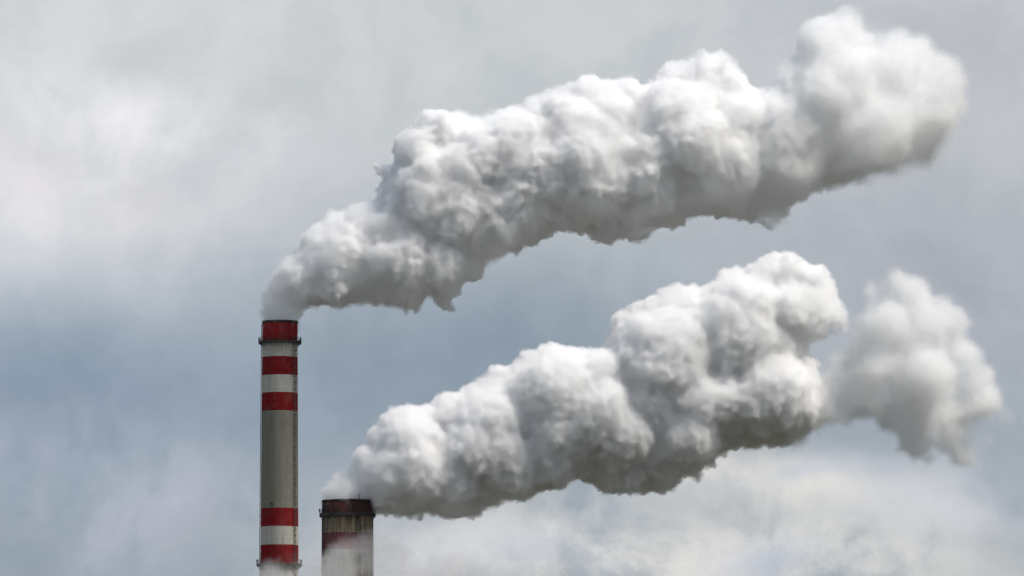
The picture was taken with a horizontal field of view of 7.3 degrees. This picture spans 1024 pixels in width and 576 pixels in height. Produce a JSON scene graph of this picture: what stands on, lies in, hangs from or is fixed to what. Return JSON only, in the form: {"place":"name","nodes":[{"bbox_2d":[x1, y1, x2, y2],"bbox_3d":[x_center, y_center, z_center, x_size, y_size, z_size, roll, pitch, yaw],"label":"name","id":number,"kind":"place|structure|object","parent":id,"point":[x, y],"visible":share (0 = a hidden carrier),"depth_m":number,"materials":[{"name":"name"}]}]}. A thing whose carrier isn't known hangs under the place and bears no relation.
{"place":"outdoors","nodes":[
{"label":"outdoors","id":0,"kind":"place"},
{"bbox_2d":[256,320,301,575],"bbox_3d":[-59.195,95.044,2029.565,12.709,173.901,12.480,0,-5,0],"label":"tall chimney","id":1,"kind":"object","parent":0,"point":[279,342],"visible":1,"depth_m":2030.71,"materials":[{"name":"concrete"}]},
{"bbox_2d":[319,494,375,575],"bbox_3d":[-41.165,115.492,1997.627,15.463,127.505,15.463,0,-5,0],"label":"short chimney","id":2,"kind":"object","parent":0,"point":[347,537],"visible":1,"depth_m":1996.79,"materials":[{"name":"concrete"}]},
{"bbox_2d":[0,0,1023,575],"label":"sky","id":3,"kind":"structure","parent":0,"point":[172,172],"materials":[{"name":"grey"}]},
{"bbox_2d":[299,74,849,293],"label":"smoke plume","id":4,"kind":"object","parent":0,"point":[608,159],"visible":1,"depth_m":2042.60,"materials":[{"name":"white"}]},
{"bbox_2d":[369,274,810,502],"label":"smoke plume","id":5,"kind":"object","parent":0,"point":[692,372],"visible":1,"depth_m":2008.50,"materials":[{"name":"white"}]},
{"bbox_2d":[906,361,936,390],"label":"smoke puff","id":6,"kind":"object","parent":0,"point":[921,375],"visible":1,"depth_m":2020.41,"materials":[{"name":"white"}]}
]}

